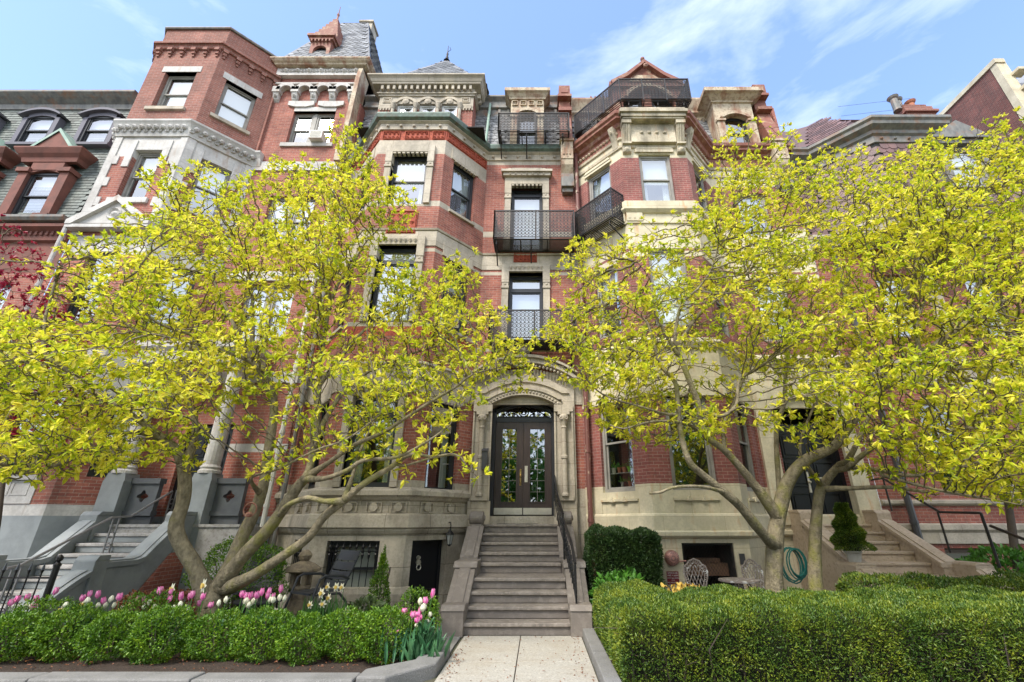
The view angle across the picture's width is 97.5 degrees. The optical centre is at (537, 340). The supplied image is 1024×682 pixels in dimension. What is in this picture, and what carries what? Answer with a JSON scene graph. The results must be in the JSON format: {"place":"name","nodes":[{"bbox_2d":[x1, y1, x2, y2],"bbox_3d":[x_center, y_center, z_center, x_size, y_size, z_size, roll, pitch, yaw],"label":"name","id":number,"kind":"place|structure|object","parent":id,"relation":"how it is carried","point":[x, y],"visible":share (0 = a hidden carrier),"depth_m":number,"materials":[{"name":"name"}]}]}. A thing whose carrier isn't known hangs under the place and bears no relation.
{"place":"outdoors","nodes":[
{"label":"outdoors","id":0,"kind":"place"},
{"bbox_2d":[0,633,405,673],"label":"soil","id":1,"kind":"structure","parent":0,"point":[264,666],"depth_m":5.40,"materials":[{"name":"soil"}]},
{"bbox_2d":[0,608,59,661],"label":"boxwood shrub","id":2,"kind":"object","parent":1,"relation":"on","point":[7,617],"visible":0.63,"depth_m":5.66,"materials":[{"name":"green plant"}]},
{"bbox_2d":[0,594,83,656],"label":"boxwood shrub","id":3,"kind":"object","parent":1,"relation":"on","point":[53,602],"visible":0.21,"depth_m":6.12,"materials":[{"name":"green plant"}]},
{"bbox_2d":[21,601,113,662],"bbox_3d":[-6.059,3.786,5.862,0.881,0.702,0.843,16,-27,-34],"label":"boxwood shrub","id":4,"kind":"object","parent":1,"relation":"on","point":[42,651],"visible":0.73,"depth_m":5.67,"materials":[{"name":"green plant"}]},
{"bbox_2d":[67,607,154,664],"bbox_3d":[-5.429,3.794,5.785,0.882,0.624,0.811,0,-22,0],"label":"boxwood shrub","id":5,"kind":"object","parent":1,"relation":"on","point":[86,654],"visible":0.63,"depth_m":5.59,"materials":[{"name":"green plant"}]},
{"bbox_2d":[102,587,185,651],"bbox_3d":[-5.427,3.869,6.216,1.029,0.808,0.779,0,-22,0],"label":"boxwood shrub","id":6,"kind":"object","parent":1,"relation":"on","point":[148,597],"visible":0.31,"depth_m":6.19,"materials":[{"name":"green plant"}]},
{"bbox_2d":[115,604,199,664],"bbox_3d":[-4.805,3.744,5.738,0.798,0.685,0.843,0,-22,0],"label":"boxwood shrub","id":7,"kind":"object","parent":1,"relation":"on","point":[150,648],"visible":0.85,"depth_m":5.59,"materials":[{"name":"green plant"}]},
{"bbox_2d":[177,606,259,661],"bbox_3d":[-4.125,3.817,5.836,0.946,0.619,0.868,0,-22,0],"label":"boxwood shrub","id":8,"kind":"object","parent":1,"relation":"on","point":[193,652],"visible":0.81,"depth_m":5.65,"materials":[{"name":"green plant"}]},
{"bbox_2d":[224,605,301,663],"bbox_3d":[-3.513,3.780,5.782,0.899,0.650,0.826,0,-22,0],"label":"boxwood shrub","id":9,"kind":"object","parent":1,"relation":"on","point":[257,653],"visible":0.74,"depth_m":5.62,"materials":[{"name":"green plant"}]},
{"bbox_2d":[272,610,339,666],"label":"boxwood shrub","id":10,"kind":"object","parent":1,"relation":"on","point":[313,618],"visible":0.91,"depth_m":5.55,"materials":[{"name":"green plant"}]},
{"bbox_2d":[301,595,345,638],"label":"daffodil","id":11,"kind":"object","parent":1,"relation":"on","point":[315,607],"depth_m":7.01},
{"bbox_2d":[312,605,389,662],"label":"boxwood shrub","id":12,"kind":"object","parent":1,"relation":"on","point":[349,656],"visible":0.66,"depth_m":5.67,"materials":[{"name":"green plant"}]},
{"bbox_2d":[350,604,414,664],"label":"boxwood shrub","id":13,"kind":"object","parent":1,"relation":"on","point":[376,643],"visible":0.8,"depth_m":5.63,"materials":[{"name":"green plant"}]},
{"bbox_2d":[391,586,442,631],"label":"boxwood shrub","id":14,"kind":"object","parent":1,"relation":"on","point":[431,609],"visible":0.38,"depth_m":6.61,"materials":[{"name":"green plant"}]},
{"bbox_2d":[380,619,454,664],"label":"tulip leaves","id":15,"kind":"object","parent":1,"relation":"on","point":[430,645],"visible":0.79,"depth_m":5.57,"materials":[{"name":"green plant"}]},
{"bbox_2d":[413,616,426,659],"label":"tulip","id":16,"kind":"object","parent":1,"relation":"on","point":[416,620],"visible":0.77,"depth_m":5.61,"materials":[{"name":"pink plant"}]},
{"bbox_2d":[421,589,435,630],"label":"tulip","id":17,"kind":"object","parent":1,"relation":"in","point":[432,594],"visible":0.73,"depth_m":5.84,"materials":[{"name":"pink plant"}]},
{"bbox_2d":[154,611,356,632],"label":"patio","id":18,"kind":"structure","parent":0,"point":[300,625],"depth_m":7.63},
{"bbox_2d":[180,535,290,621],"bbox_3d":[-5.518,4.358,8.268,1.899,1.473,1.176,0,-22,0],"label":"round shrub","id":19,"kind":"object","parent":18,"relation":"on","point":[214,560],"visible":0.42,"depth_m":8.21,"materials":[{"name":"green plant"}]},
{"bbox_2d":[222,550,284,614],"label":"shrub","id":20,"kind":"object","parent":18,"relation":"on","point":[259,586],"visible":0.29,"depth_m":8.45,"materials":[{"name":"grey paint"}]},
{"bbox_2d":[233,596,282,618],"bbox_3d":[-4.750,4.602,7.576,0.760,0.410,0.760,0,-22,0],"label":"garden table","id":21,"kind":"object","parent":18,"relation":"on","point":[258,602],"visible":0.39,"depth_m":7.47,"materials":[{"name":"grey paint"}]},
{"bbox_2d":[284,549,321,616],"bbox_3d":[-4.570,4.654,8.634,0.680,1.160,0.647,0,-22,0],"label":"stone lantern","id":22,"kind":"object","parent":18,"relation":"on","point":[295,570],"visible":0.8,"depth_m":8.52,"materials":[{"name":"stone"}]},
{"bbox_2d":[283,549,360,609],"bbox_3d":[-3.894,4.427,8.114,0.746,1.140,1.047,-14,-26,31],"label":"garden chair","id":23,"kind":"object","parent":18,"relation":"on","point":[349,555],"visible":0.82,"depth_m":8.35,"materials":[{"name":"grey paint"}]},
{"bbox_2d":[229,604,598,681],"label":"ground","id":24,"kind":"structure","parent":0,"point":[451,653],"depth_m":6.09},
{"bbox_2d":[0,554,63,638],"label":"iron fence","id":25,"kind":"object","parent":24,"relation":"on","point":[56,566],"visible":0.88,"depth_m":6.93,"materials":[{"name":"black"}]},
{"bbox_2d":[0,214,90,527],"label":"maple tree","id":26,"kind":"object","parent":24,"relation":"on","point":[24,298],"visible":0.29,"depth_m":10.39,"materials":[{"name":"red plant"}]},
{"bbox_2d":[0,90,137,346],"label":"row house","id":27,"kind":"structure","parent":24,"relation":"on","point":[55,146],"depth_m":14.14,"materials":[{"name":"red"}]},
{"bbox_2d":[0,490,196,634],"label":"stoop","id":28,"kind":"object","parent":24,"relation":"on","point":[92,551],"visible":0.73,"depth_m":8.74,"materials":[{"name":"grey stone"}]},
{"bbox_2d":[113,587,196,628],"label":"tulips","id":29,"kind":"object","parent":24,"relation":"on","point":[187,591],"visible":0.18,"depth_m":7.12,"materials":[{"name":"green plant"}]},
{"bbox_2d":[0,672,360,681],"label":"granite kerb","id":30,"kind":"structure","parent":24,"relation":"on","point":[151,677],"depth_m":4.80,"materials":[{"name":"stone"}]},
{"bbox_2d":[0,7,382,607],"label":"row house","id":31,"kind":"structure","parent":24,"relation":"on","point":[231,101],"depth_m":13.23,"materials":[{"name":"red"}]},
{"bbox_2d":[0,394,65,474],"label":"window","id":32,"kind":"structure","parent":31,"relation":"in","point":[32,394],"depth_m":10.54,"materials":[{"name":"grey"}]},
{"bbox_2d":[64,254,116,322],"bbox_3d":[-11.625,-1.365,11.810,0.842,2.092,0.165,0,-22,0],"label":"window","id":33,"kind":"structure","parent":31,"relation":"in","point":[71,308],"depth_m":11.88,"materials":[{"name":"grey"}]},
{"bbox_2d":[86,405,134,476],"bbox_3d":[-10.093,2.404,10.884,0.165,1.772,0.792,-20,-29,40],"label":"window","id":34,"kind":"structure","parent":31,"relation":"in","point":[90,473],"depth_m":10.78,"materials":[{"name":"grey"}]},
{"bbox_2d":[121,153,159,196],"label":"window","id":35,"kind":"structure","parent":31,"relation":"in","point":[150,161],"depth_m":13.43,"materials":[{"name":"grey glass"}]},
{"bbox_2d":[141,270,197,335],"bbox_3d":[-10.093,-1.109,12.307,0.165,1.992,0.792,-20,-29,40],"label":"window","id":36,"kind":"structure","parent":31,"relation":"in","point":[180,288],"depth_m":12.58,"materials":[{"name":"grey"}]},
{"bbox_2d":[156,76,194,105],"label":"window","id":37,"kind":"structure","parent":31,"relation":"in","point":[178,93],"depth_m":14.65,"materials":[{"name":"white glass"}]},
{"bbox_2d":[167,426,233,512],"bbox_3d":[-8.400,3.313,11.249,1.200,2.350,0.100,0,-22,0],"label":"entrance door","id":38,"kind":"structure","parent":31,"relation":"in","point":[200,454],"depth_m":11.40,"materials":[{"name":"black paint"}]},
{"bbox_2d":[185,161,230,215],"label":"window","id":39,"kind":"structure","parent":31,"relation":"in","point":[221,176],"depth_m":13.92,"materials":[{"name":"white glass"}]},
{"bbox_2d":[215,83,255,129],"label":"window","id":40,"kind":"structure","parent":31,"relation":"in","point":[237,108],"depth_m":15.08,"materials":[{"name":"white glass"}]},
{"bbox_2d":[235,286,267,340],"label":"window","id":41,"kind":"structure","parent":31,"relation":"in","point":[264,294],"depth_m":13.05,"materials":[{"name":"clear glass"}]},
{"bbox_2d":[263,198,290,243],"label":"window","id":42,"kind":"structure","parent":31,"relation":"in","point":[277,214],"depth_m":14.32,"materials":[{"name":"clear glass"}]},
{"bbox_2d":[263,286,293,338],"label":"window","id":43,"kind":"structure","parent":31,"relation":"in","point":[290,301],"depth_m":13.09,"materials":[{"name":"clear glass"}]},
{"bbox_2d":[287,198,314,242],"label":"window","id":44,"kind":"structure","parent":31,"relation":"in","point":[310,201],"depth_m":14.27,"materials":[{"name":"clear glass"}]},
{"bbox_2d":[289,115,313,141],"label":"window","id":45,"kind":"structure","parent":31,"relation":"in","point":[304,126],"depth_m":15.70,"materials":[{"name":"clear glass"}]},
{"bbox_2d":[308,130,326,141],"bbox_3d":[-7.415,-6.838,15.103,0.430,0.320,0.382,0,-22,0],"label":"air conditioner","id":46,"kind":"object","parent":31,"relation":"attached to","point":[316,135],"visible":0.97,"depth_m":14.96,"materials":[{"name":"grey plastic"}]},
{"bbox_2d":[315,115,334,133],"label":"window","id":47,"kind":"structure","parent":31,"relation":"in","point":[324,123],"depth_m":15.75,"materials":[{"name":"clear glass"}]},
{"bbox_2d":[0,113,544,646],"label":"magnolia tree","id":48,"kind":"object","parent":24,"relation":"on","point":[68,357],"visible":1,"depth_m":7.41,"materials":[{"name":"yellow plant"}]},
{"bbox_2d":[243,502,256,516],"bbox_3d":[-4.479,2.624,6.975,0.205,0.218,0.102,-9,-24,22],"label":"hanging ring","id":49,"kind":"object","parent":48,"relation":"hanging from","point":[249,514],"visible":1,"depth_m":6.95,"materials":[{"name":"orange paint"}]},
{"bbox_2d":[343,595,388,631],"bbox_3d":[-2.869,4.549,7.440,0.786,0.604,0.667,0,-22,0],"label":"hellebore","id":50,"kind":"object","parent":24,"relation":"on","point":[361,602],"visible":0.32,"depth_m":7.45,"materials":[{"name":"green plant"}]},
{"bbox_2d":[367,546,390,611],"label":"upright boxwood","id":51,"kind":"object","parent":24,"relation":"on","point":[381,573],"visible":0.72,"depth_m":8.22,"materials":[{"name":"green plant"}]},
{"bbox_2d":[356,644,449,681],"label":"granite kerb","id":52,"kind":"structure","parent":24,"relation":"on","point":[423,668],"depth_m":5.04,"materials":[{"name":"stone"}]},
{"bbox_2d":[260,46,586,627],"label":"row house","id":53,"kind":"structure","parent":24,"relation":"on","point":[474,162],"depth_m":11.92,"materials":[{"name":"red"}]},
{"bbox_2d":[308,403,329,488],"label":"window","id":54,"kind":"structure","parent":53,"relation":"in","point":[311,484],"depth_m":10.96,"materials":[{"name":"grey"}]},
{"bbox_2d":[338,269,352,326],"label":"window","id":55,"kind":"structure","parent":53,"relation":"in","point":[348,287],"depth_m":12.61,"materials":[{"name":"grey"}]},
{"bbox_2d":[324,541,379,586],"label":"window","id":56,"kind":"structure","parent":53,"relation":"in","point":[340,543],"depth_m":9.47,"materials":[{"name":"grey"}]},
{"bbox_2d":[342,397,398,486],"bbox_3d":[-3.770,2.318,10.366,1.072,2.042,0.275,0,-22,0],"label":"window","id":57,"kind":"structure","parent":53,"relation":"in","point":[357,477],"depth_m":10.27,"materials":[{"name":"grey"}]},
{"bbox_2d":[369,249,415,321],"bbox_3d":[-3.760,-1.447,11.859,1.052,2.242,0.175,0,-22,0],"label":"window","id":58,"kind":"structure","parent":53,"relation":"in","point":[392,255],"depth_m":12.03,"materials":[{"name":"grey"}]},
{"bbox_2d":[388,157,426,203],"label":"window","id":59,"kind":"structure","parent":53,"relation":"in","point":[410,169],"depth_m":13.35,"materials":[{"name":"grey"}]},
{"bbox_2d":[405,540,441,625],"bbox_3d":[-2.502,5.199,9.603,0.132,1.717,0.894,-18,-28,38],"label":"basement door","id":60,"kind":"structure","parent":53,"relation":"in","point":[426,554],"depth_m":9.77,"materials":[{"name":"black paint"}]},
{"bbox_2d":[424,402,456,489],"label":"window","id":61,"kind":"structure","parent":53,"relation":"in","point":[443,460],"depth_m":10.93,"materials":[{"name":"grey"}]},
{"bbox_2d":[443,522,453,545],"bbox_3d":[-2.005,4.283,10.036,0.287,0.560,0.200,-18,-28,38],"label":"wall lantern","id":62,"kind":"object","parent":53,"relation":"attached to","point":[449,536],"depth_m":9.92,"materials":[{"name":"black metal"}]},
{"bbox_2d":[441,260,466,331],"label":"window","id":63,"kind":"structure","parent":53,"relation":"in","point":[451,290],"depth_m":12.56,"materials":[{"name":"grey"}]},
{"bbox_2d":[450,164,472,220],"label":"window","id":64,"kind":"structure","parent":53,"relation":"in","point":[462,181],"depth_m":13.85,"materials":[{"name":"grey"}]},
{"bbox_2d":[481,448,488,469],"bbox_3d":[-1.300,2.864,10.940,0.160,0.510,0.130,0,-22,0],"label":"mailbox","id":65,"kind":"object","parent":53,"relation":"attached to","point":[484,463],"visible":0.87,"depth_m":10.92,"materials":[{"name":"grey metal"}]},
{"bbox_2d":[489,405,554,515],"bbox_3d":[-0.380,2.985,11.598,1.650,2.860,0.220,0,-22,0],"label":"entrance door","id":66,"kind":"structure","parent":53,"relation":"in","point":[521,480],"depth_m":11.54,"materials":[{"name":"brown"}]},
{"bbox_2d":[508,276,542,338],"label":"window","id":67,"kind":"structure","parent":53,"relation":"in","point":[525,292],"depth_m":13.23,"materials":[{"name":"grey"}]},
{"bbox_2d":[510,190,542,247],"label":"window","id":68,"kind":"structure","parent":53,"relation":"in","point":[521,199],"depth_m":14.52,"materials":[{"name":"grey"}]},
{"bbox_2d":[440,475,592,637],"bbox_3d":[-0.345,4.048,9.212,2.470,2.756,3.868,0,-22,0],"label":"stoop","id":69,"kind":"object","parent":24,"relation":"on","point":[518,579],"visible":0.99,"depth_m":8.11,"materials":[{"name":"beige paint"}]},
{"bbox_2d":[582,628,621,681],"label":"granite kerb","id":70,"kind":"structure","parent":24,"relation":"on","point":[604,668],"depth_m":5.48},
{"bbox_2d":[571,57,881,603],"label":"row house","id":71,"kind":"structure","parent":24,"relation":"on","point":[645,133],"depth_m":11.99,"materials":[{"name":"red"}]},
{"bbox_2d":[589,166,610,218],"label":"window","id":72,"kind":"structure","parent":71,"relation":"in","point":[602,183],"depth_m":13.95,"materials":[{"name":"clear glass"}]},
{"bbox_2d":[597,266,621,338],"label":"window","id":73,"kind":"structure","parent":71,"relation":"in","point":[613,276],"depth_m":12.52,"materials":[{"name":"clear glass"}]},
{"bbox_2d":[601,402,634,492],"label":"window","id":74,"kind":"structure","parent":71,"relation":"in","point":[607,475],"depth_m":10.86,"materials":[{"name":"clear glass"}]},
{"bbox_2d":[638,156,674,199],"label":"window","id":75,"kind":"structure","parent":71,"relation":"in","point":[654,170],"depth_m":13.27,"materials":[{"name":"white glass"}]},
{"bbox_2d":[648,250,693,325],"bbox_3d":[3.440,-1.372,11.791,0.992,2.292,0.165,0,-22,0],"label":"window","id":76,"kind":"structure","parent":71,"relation":"in","point":[671,316],"depth_m":11.89,"materials":[{"name":"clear glass"}]},
{"bbox_2d":[666,571,678,583],"bbox_3d":[2.740,4.806,9.102,0.240,0.230,0.018,0,-22,0],"label":"wall sign","id":77,"kind":"object","parent":71,"relation":"attached to","point":[672,577],"visible":0.99,"depth_m":9.10,"materials":[{"name":"red ceramic"}]},
{"bbox_2d":[664,550,685,565],"bbox_3d":[2.811,4.436,9.164,0.422,0.300,0.142,0,-22,0],"label":"alarm bell","id":78,"kind":"object","parent":71,"relation":"attached to","point":[671,557],"visible":0.99,"depth_m":9.13,"materials":[{"name":"red metal"}]},
{"bbox_2d":[665,396,715,489],"bbox_3d":[3.440,2.218,10.306,0.992,2.302,0.110,0,-22,0],"label":"window","id":79,"kind":"structure","parent":71,"relation":"in","point":[709,456],"depth_m":10.08,"materials":[{"name":"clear glass"}]},
{"bbox_2d":[694,169,707,211],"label":"window","id":80,"kind":"structure","parent":71,"relation":"in","point":[697,176],"depth_m":13.98,"materials":[{"name":"clear glass"}]},
{"bbox_2d":[712,269,729,336],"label":"window","id":81,"kind":"structure","parent":71,"relation":"in","point":[726,329],"depth_m":12.36,"materials":[{"name":"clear glass"}]},
{"bbox_2d":[732,400,755,491],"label":"window","id":82,"kind":"structure","parent":71,"relation":"in","point":[746,444],"depth_m":11.06,"materials":[{"name":"clear glass"}]},
{"bbox_2d":[737,195,772,234],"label":"window","id":83,"kind":"structure","parent":71,"relation":"in","point":[748,199],"depth_m":14.39,"materials":[{"name":"clear glass"}]},
{"bbox_2d":[754,283,794,340],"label":"window","id":84,"kind":"structure","parent":71,"relation":"in","point":[768,286],"depth_m":13.15,"materials":[{"name":"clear glass"}]},
{"bbox_2d":[783,547,806,583],"bbox_3d":[4.894,4.293,8.577,0.520,0.650,0.144,0,-22,0],"label":"garden hose","id":85,"kind":"object","parent":71,"relation":"hanging from","point":[801,576],"visible":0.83,"depth_m":8.56,"materials":[{"name":"teal"}]},
{"bbox_2d":[779,409,852,513],"bbox_3d":[6.935,3.092,11.517,1.650,2.980,0.170,0,-22,0],"label":"entrance door","id":86,"kind":"structure","parent":71,"relation":"in","point":[802,494],"depth_m":11.40,"materials":[{"name":"black paint"}]},
{"bbox_2d":[759,93,1023,571],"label":"row house","id":87,"kind":"structure","parent":24,"relation":"on","point":[904,125],"depth_m":13.00,"materials":[{"name":"red"}]},
{"bbox_2d":[876,277,925,337],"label":"window","id":88,"kind":"structure","parent":87,"relation":"in","point":[892,286],"depth_m":13.22,"materials":[{"name":"white"}]},
{"bbox_2d":[944,548,978,556],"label":"window","id":89,"kind":"structure","parent":87,"relation":"in","point":[954,550],"depth_m":10.53,"materials":[{"name":"grey"}]},
{"bbox_2d":[965,277,1016,337],"bbox_3d":[12.960,-0.941,12.987,0.992,1.992,0.165,0,-22,0],"label":"window","id":90,"kind":"structure","parent":87,"relation":"in","point":[973,284],"depth_m":13.22,"materials":[{"name":"white"}]},
{"bbox_2d":[788,478,1023,591],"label":"stoop","id":91,"kind":"object","parent":24,"relation":"on","point":[901,549],"visible":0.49,"depth_m":9.18,"materials":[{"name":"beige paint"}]},
{"bbox_2d":[829,502,877,561],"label":"potted topiary","id":92,"kind":"object","parent":91,"relation":"on","point":[848,537],"visible":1,"depth_m":8.45,"materials":[{"name":"plant"}]},
{"bbox_2d":[838,124,1022,571],"bbox_3d":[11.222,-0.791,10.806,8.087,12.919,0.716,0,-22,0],"label":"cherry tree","id":93,"kind":"object","parent":24,"relation":"on","point":[1011,526],"visible":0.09,"depth_m":9.11,"materials":[{"name":"brown plant"}]},
{"bbox_2d":[939,58,1023,137],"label":"row house","id":94,"kind":"structure","parent":24,"relation":"on","point":[993,87],"depth_m":17.52,"materials":[{"name":"brick"}]},
{"bbox_2d":[954,542,1023,578],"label":"leafy shrub","id":95,"kind":"object","parent":24,"relation":"on","point":[1001,550],"visible":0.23,"depth_m":8.54,"materials":[{"name":"green plant"}]},
{"bbox_2d":[385,627,459,652],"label":"paving","id":96,"kind":"structure","parent":0,"point":[455,640],"depth_m":6.70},
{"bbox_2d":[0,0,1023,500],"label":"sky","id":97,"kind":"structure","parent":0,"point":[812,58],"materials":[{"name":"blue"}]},
{"bbox_2d":[435,636,597,681],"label":"path","id":98,"kind":"structure","parent":0,"point":[497,651],"depth_m":5.75,"materials":[{"name":"concrete"}]},
{"bbox_2d":[0,636,594,681],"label":"fallen leaves","id":99,"kind":"object","parent":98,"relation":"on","point":[318,665],"visible":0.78,"depth_m":5.37,"materials":[{"name":"brown plant"}]},
{"bbox_2d":[599,635,632,681],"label":"soil","id":100,"kind":"structure","parent":0,"point":[622,670],"depth_m":5.20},
{"bbox_2d":[529,105,1023,604],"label":"magnolia tree","id":101,"kind":"object","parent":100,"relation":"on","point":[979,312],"visible":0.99,"depth_m":7.57,"materials":[{"name":"yellow plant"}]},
{"bbox_2d":[592,578,1023,681],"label":"yew hedge","id":102,"kind":"object","parent":100,"relation":"on","point":[647,631],"visible":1,"depth_m":4.98,"materials":[{"name":"green plant"}]},
{"bbox_2d":[835,569,1023,598],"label":"yew hedge","id":103,"kind":"object","parent":100,"relation":"on","point":[920,580],"visible":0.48,"depth_m":6.77,"materials":[{"name":"green plant"}]},
{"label":"patio","id":104,"kind":"structure","parent":0,"visible":0},
{"bbox_2d":[588,565,645,615],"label":"leafy plant","id":105,"kind":"object","parent":104,"relation":"on","point":[614,576],"visible":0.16,"depth_m":7.75,"materials":[{"name":"green plant"}]},
{"bbox_2d":[582,523,672,617],"bbox_3d":[1.682,4.449,8.728,1.651,1.696,1.095,0,-22,0],"label":"yew hedge","id":106,"kind":"object","parent":104,"relation":"on","point":[617,548],"visible":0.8,"depth_m":8.51,"materials":[{"name":"green plant"}]},
{"bbox_2d":[660,582,699,591],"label":"flowers","id":107,"kind":"object","parent":104,"relation":"on","point":[680,585],"visible":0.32,"depth_m":7.48,"materials":[{"name":"plant"}]},
{"bbox_2d":[683,558,707,604],"bbox_3d":[2.854,4.415,7.915,0.457,1.027,0.509,-3,-22,7],"label":"cast iron chair","id":108,"kind":"object","parent":104,"relation":"on","point":[698,565],"visible":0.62,"depth_m":8.20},
{"bbox_2d":[685,557,728,575],"bbox_3d":[3.515,4.824,9.601,0.990,0.330,0.320,0,-22,0],"label":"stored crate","id":109,"kind":"object","parent":104,"relation":"on","point":[707,562],"visible":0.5,"depth_m":9.45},
{"bbox_2d":[718,577,759,588],"bbox_3d":[3.496,4.482,7.679,0.680,0.720,0.680,0,-22,0],"label":"bistro table","id":110,"kind":"object","parent":104,"relation":"on","point":[740,581],"visible":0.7,"depth_m":7.70,"materials":[{"name":"metal"}]},
{"bbox_2d":[741,558,763,589],"bbox_3d":[3.950,4.396,7.868,0.457,1.027,0.509,5,-23,-13],"label":"cast iron chair","id":111,"kind":"object","parent":104,"relation":"on","point":[755,566],"visible":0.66,"depth_m":8.16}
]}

